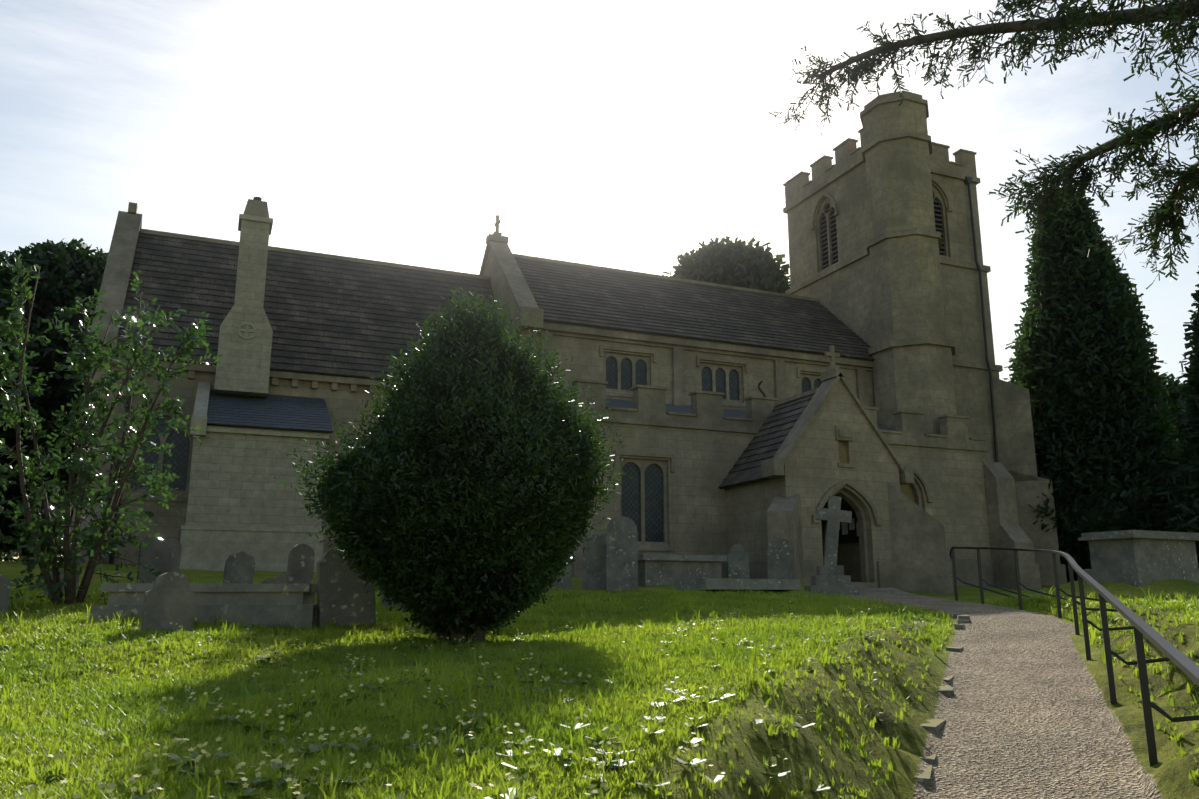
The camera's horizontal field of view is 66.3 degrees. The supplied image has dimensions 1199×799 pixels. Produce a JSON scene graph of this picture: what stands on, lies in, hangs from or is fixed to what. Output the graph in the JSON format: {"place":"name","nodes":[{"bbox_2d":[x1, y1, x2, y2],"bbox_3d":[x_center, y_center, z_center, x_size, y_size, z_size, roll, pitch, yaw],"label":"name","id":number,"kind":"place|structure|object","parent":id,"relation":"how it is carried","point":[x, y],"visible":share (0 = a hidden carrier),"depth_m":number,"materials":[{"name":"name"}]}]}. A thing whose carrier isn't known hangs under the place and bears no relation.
{"place":"outdoors","nodes":[
{"label":"outdoors","id":0,"kind":"place"},
{"bbox_2d":[72,358,109,517],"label":"buttress","id":1,"kind":"structure","parent":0,"point":[98,375],"depth_m":23.33,"materials":[{"name":"beige stone"}]},
{"bbox_2d":[105,365,396,540],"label":"chancel wall","id":2,"kind":"structure","parent":0,"point":[343,402],"depth_m":24.16,"materials":[{"name":"beige stone"}]},
{"bbox_2d":[186,432,326,528],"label":"vestry walls","id":3,"kind":"structure","parent":0,"point":[233,482],"depth_m":22.14,"materials":[{"name":"beige stone"}]},
{"bbox_2d":[207,390,332,432],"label":"lean-to roof","id":4,"kind":"structure","parent":3,"relation":"on","point":[291,413],"depth_m":23.39,"materials":[{"name":"grey tile"}]},
{"bbox_2d":[130,357,821,541],"bbox_3d":[-1.594,1.113,26.287,21.380,6.150,3.100,5,-13,-22],"label":"window glass","id":5,"kind":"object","parent":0,"point":[178,460],"depth_m":25.41,"materials":[{"name":"black glass"}]},
{"bbox_2d":[116,233,874,488],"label":"church stone tile roofs","id":6,"kind":"structure","parent":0,"point":[331,317],"depth_m":28.20,"materials":[{"name":"stone"}]},
{"bbox_2d":[483,247,533,360],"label":"gable parapet","id":7,"kind":"structure","parent":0,"point":[497,280],"depth_m":29.82,"materials":[{"name":"beige stone"}]},
{"bbox_2d":[109,176,997,563],"bbox_3d":[1.348,-2.268,29.309,29.105,15.700,0.545,5,-13,-22],"label":"church ironwork","id":8,"kind":"object","parent":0,"point":[967,182],"visible":0.4,"depth_m":34.49,"materials":[{"name":"black metal"}]},
{"bbox_2d":[0,561,1198,798],"bbox_3d":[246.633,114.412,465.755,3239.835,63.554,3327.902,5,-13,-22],"label":"ground","id":9,"kind":"structure","parent":0,"point":[1026,709],"depth_m":6.65,"materials":[{"name":"green plant"}]},
{"bbox_2d":[0,253,221,606],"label":"shrub","id":10,"kind":"object","parent":9,"relation":"on","point":[96,351],"depth_m":11.52,"materials":[{"name":"green plant"}]},
{"bbox_2d":[180,214,329,571],"bbox_3d":[-8.646,0.324,23.540,3.230,10.830,2.560,5,-13,-22],"label":"chimney stonework","id":11,"kind":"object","parent":9,"relation":"on","point":[210,548],"visible":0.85,"depth_m":21.88,"materials":[{"name":"beige stone"}]},
{"bbox_2d":[214,220,272,397],"bbox_3d":[-9.445,-2.434,24.680,1.300,4.700,0.800,5,-13,-22],"label":"chimney stack","id":12,"kind":"object","parent":11,"relation":"on","point":[243,367],"visible":0.89,"depth_m":24.22,"materials":[{"name":"stone"}]},
{"bbox_2d":[243,199,268,217],"bbox_3d":[-9.435,-5.099,25.250,0.680,0.490,0.760,5,-13,-22],"label":"chimney cap","id":13,"kind":"object","parent":12,"relation":"on","point":[256,208],"visible":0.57,"depth_m":24.91,"materials":[{"name":"stone"}]},
{"bbox_2d":[273,287,633,642],"bbox_3d":[-1.593,0.842,10.224,3.887,4.350,3.606,5,-13,-22],"label":"yew bush","id":14,"kind":"object","parent":9,"relation":"on","point":[475,352],"depth_m":9.39,"materials":[{"name":"green plant"}]},
{"bbox_2d":[351,380,568,621],"bbox_3d":[-1.514,0.964,10.209,2.439,2.961,2.352,5,-13,-22],"label":"bush foliage","id":15,"kind":"object","parent":14,"relation":"attached to","point":[459,592],"visible":0.02,"depth_m":9.32,"materials":[{"name":"green plant"}]},
{"bbox_2d":[1,591,923,798],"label":"daisies","id":16,"kind":"object","parent":9,"relation":"on","point":[565,760],"depth_m":4.30,"materials":[{"name":"white plant"}]},
{"bbox_2d":[70,90,1040,589],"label":"stone trim","id":17,"kind":"structure","parent":9,"relation":"on","point":[998,568],"depth_m":28.84,"materials":[{"name":"beige stone"}]},
{"bbox_2d":[0,577,1198,798],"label":"grass tufts","id":18,"kind":"object","parent":9,"relation":"on","point":[592,639],"visible":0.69,"depth_m":5.80,"materials":[{"name":"green plant"}]},
{"bbox_2d":[0,495,1198,631],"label":"gravestones","id":19,"kind":"object","parent":9,"relation":"on","point":[1137,558],"visible":0.62,"depth_m":18.50,"materials":[{"name":"stone"}]},
{"bbox_2d":[101,554,800,604],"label":"grave ledger slabs","id":20,"kind":"structure","parent":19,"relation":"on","point":[223,594],"depth_m":10.26,"materials":[{"name":"stone"}]},
{"bbox_2d":[0,238,1198,568],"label":"background trees","id":21,"kind":"object","parent":9,"relation":"on","point":[74,268],"depth_m":30.09,"materials":[{"name":"green plant"}]},
{"bbox_2d":[662,236,790,293],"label":"tree","id":22,"kind":"object","parent":9,"relation":"on","point":[740,263],"visible":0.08,"depth_m":60.48,"materials":[{"name":"green plant"}]},
{"bbox_2d":[573,421,990,558],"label":"aisle wall","id":23,"kind":"structure","parent":9,"relation":"on","point":[707,460],"depth_m":26.19,"materials":[{"name":"beige stone"}]},
{"bbox_2d":[620,458,667,545],"bbox_3d":[1.178,2.829,25.389,1.580,2.460,0.120,5,-13,-22],"label":"window frame","id":24,"kind":"object","parent":23,"relation":"attached to","point":[641,464],"visible":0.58,"depth_m":25.45,"materials":[{"name":"stone"}]},
{"bbox_2d":[555,379,985,446],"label":"parapet","id":25,"kind":"structure","parent":23,"relation":"on","point":[649,402],"depth_m":26.72,"materials":[{"name":"beige stone"}]},
{"bbox_2d":[774,379,899,587],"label":"porch front wall","id":26,"kind":"structure","parent":9,"relation":"on","point":[814,473],"depth_m":24.39,"materials":[{"name":"beige stone"}]},
{"bbox_2d":[767,481,953,594],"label":"porch buttresses","id":27,"kind":"structure","parent":9,"relation":"on","point":[918,545],"depth_m":24.11,"materials":[{"name":"beige stone"}]},
{"bbox_2d":[914,613,971,786],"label":"edging stones","id":28,"kind":"object","parent":9,"relation":"on","point":[935,726],"visible":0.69,"depth_m":7.15,"materials":[{"name":"grey stone"}]},
{"bbox_2d":[953,366,999,461],"bbox_3d":[11.544,3.666,35.508,5.600,9.270,5.600,5,-13,-22],"label":"tower base","id":29,"kind":"object","parent":9,"relation":"on","point":[972,394],"depth_m":34.19,"materials":[{"name":"beige stone"}]},
{"bbox_2d":[817,198,837,271],"bbox_3d":[9.202,-6.681,36.806,0.120,3.090,1.430,5,-13,-22],"label":"belfry plate","id":30,"kind":"object","parent":29,"relation":"attached to","point":[826,201],"visible":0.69,"depth_m":37.05,"materials":[{"name":"stone"}]},
{"bbox_2d":[819,196,945,267],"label":"belfry louvres","id":31,"kind":"object","parent":29,"relation":"attached to","point":[836,235],"visible":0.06,"depth_m":36.54,"materials":[{"name":"grey wood"}]},
{"bbox_2d":[791,254,994,363],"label":"tower","id":32,"kind":"structure","parent":29,"relation":"on","point":[844,295],"depth_m":34.97,"materials":[{"name":"stone"}]},
{"bbox_2d":[787,161,982,287],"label":"tower wall","id":33,"kind":"structure","parent":32,"relation":"on","point":[848,192],"depth_m":35.99,"materials":[{"name":"beige stone"}]},
{"bbox_2d":[783,128,976,205],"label":"battlements","id":34,"kind":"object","parent":33,"relation":"on","point":[823,168],"depth_m":36.63,"materials":[{"name":"beige stone"}]},
{"bbox_2d":[863,100,956,434],"bbox_3d":[11.065,-1.656,32.547,2.624,18.450,2.624,5,-13,-22],"label":"stair turret","id":35,"kind":"object","parent":32,"relation":"attached to","point":[907,291],"visible":0.48,"depth_m":32.18,"materials":[{"name":"beige stone"}]},
{"bbox_2d":[932,186,948,256],"bbox_3d":[12.840,-6.948,35.549,1.430,3.090,0.120,5,-13,-22],"label":"window frame","id":36,"kind":"object","parent":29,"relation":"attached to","point":[937,196],"visible":0.27,"depth_m":35.78,"materials":[{"name":"stone"}]},
{"bbox_2d":[992,377,1066,585],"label":"buttress","id":37,"kind":"structure","parent":9,"relation":"on","point":[1015,437],"depth_m":33.61,"materials":[{"name":"beige stone"}]},
{"bbox_2d":[949,547,1198,766],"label":"iron handrail","id":38,"kind":"object","parent":9,"relation":"on","point":[1185,664],"visible":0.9,"depth_m":7.58,"materials":[{"name":"black metal"}]},
{"bbox_2d":[1002,179,1198,582],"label":"cypress trees","id":39,"kind":"object","parent":9,"relation":"on","point":[1094,291],"visible":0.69,"depth_m":33.78,"materials":[{"name":"green plant"}]},
{"bbox_2d":[1040,302,1167,577],"bbox_3d":[20.300,-0.686,33.350,6.034,14.214,11.858,5,-13,-22],"label":"conifer foliage","id":40,"kind":"object","parent":9,"relation":"on","point":[1080,514],"visible":0.04,"depth_m":33.21,"materials":[{"name":"green plant"}]},
{"bbox_3d":[1.436,3.790,35.442,13.050,9.000,0.600,5,-13,-22],"label":"nave","id":41,"kind":"object","parent":9,"relation":"on","visible":0},
{"bbox_2d":[604,352,649,392],"bbox_3d":[0.828,-0.802,28.896,1.700,1.340,0.120,5,-13,-22],"label":"clerestory window","id":42,"kind":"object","parent":41,"relation":"attached to","point":[618,358],"visible":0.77,"depth_m":28.88,"materials":[{"name":"stone"}]},
{"bbox_2d":[700,363,742,402],"bbox_3d":[3.960,-0.526,30.191,1.700,1.340,0.120,5,-13,-22],"label":"clerestory window","id":43,"kind":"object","parent":41,"relation":"attached to","point":[713,368],"visible":0.6,"depth_m":30.23,"materials":[{"name":"stone"}]},
{"bbox_2d":[801,374,822,392],"bbox_3d":[7.303,-0.233,31.573,1.180,1.340,0.120,5,-13,-22],"label":"clerestory plate","id":44,"kind":"object","parent":41,"relation":"attached to","point":[811,378],"visible":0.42,"depth_m":31.59,"materials":[{"name":"stone"}]},
{"bbox_2d":[0,0,1198,561],"label":"sky","id":45,"kind":"structure","parent":0,"point":[630,135],"materials":[{"name":"white"}]},
{"bbox_2d":[534,333,874,410],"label":"clerestory wall","id":46,"kind":"structure","parent":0,"point":[587,360],"depth_m":29.41,"materials":[{"name":"beige stone"}]},
{"bbox_2d":[570,397,893,430],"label":"church lead roofs","id":47,"kind":"structure","parent":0,"point":[672,407],"depth_m":28.57,"materials":[{"name":"grey metal"}]},
{"bbox_2d":[725,478,774,561],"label":"porch wall","id":48,"kind":"structure","parent":0,"point":[748,505],"depth_m":24.96,"materials":[{"name":"beige stone"}]},
{"bbox_2d":[822,494,860,581],"bbox_3d":[7.295,4.319,26.151,0.450,4.100,2.500,5,-13,-22],"label":"porch interior","id":49,"kind":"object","parent":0,"point":[848,558],"depth_m":26.10,"materials":[{"name":"black"}]},
{"bbox_2d":[838,510,858,543],"bbox_3d":[7.061,3.622,26.115,0.020,0.930,1.510,5,-13,-22],"label":"porch notice board","id":50,"kind":"object","parent":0,"point":[851,536],"visible":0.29,"depth_m":25.98,"materials":[{"name":"brown wood"}]},
{"bbox_2d":[839,518,858,535],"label":"porch notices","id":51,"kind":"object","parent":50,"relation":"attached to","point":[845,527],"visible":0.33,"depth_m":26.03,"materials":[{"name":"white paper"}]},
{"bbox_2d":[838,445,914,546],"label":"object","id":52,"kind":"structure","parent":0,"point":[906,490],"depth_m":26.19,"materials":[{"name":"beige stone"}]},
{"bbox_2d":[821,199,943,555],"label":"dark church interiors","id":53,"kind":"object","parent":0,"point":[835,234],"visible":0.03,"depth_m":36.74,"materials":[{"name":"black"}]},
{"bbox_2d":[769,0,1198,288],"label":"tree branches","id":54,"kind":"object","parent":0,"point":[1167,31],"depth_m":5.83,"materials":[{"name":"green plant"}]},
{"bbox_3d":[-9.767,3.719,30.059,10.800,6.900,0.600,5,-13,-22],"label":"chancel","id":55,"kind":"object","parent":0,"visible":0},
{"bbox_2d":[125,405,193,493],"bbox_3d":[-11.312,1.281,23.760,1.580,2.390,0.120,5,-13,-22],"label":"window frame","id":56,"kind":"object","parent":55,"relation":"attached to","point":[164,439],"visible":0.35,"depth_m":23.77,"materials":[{"name":"stone"}]}
]}

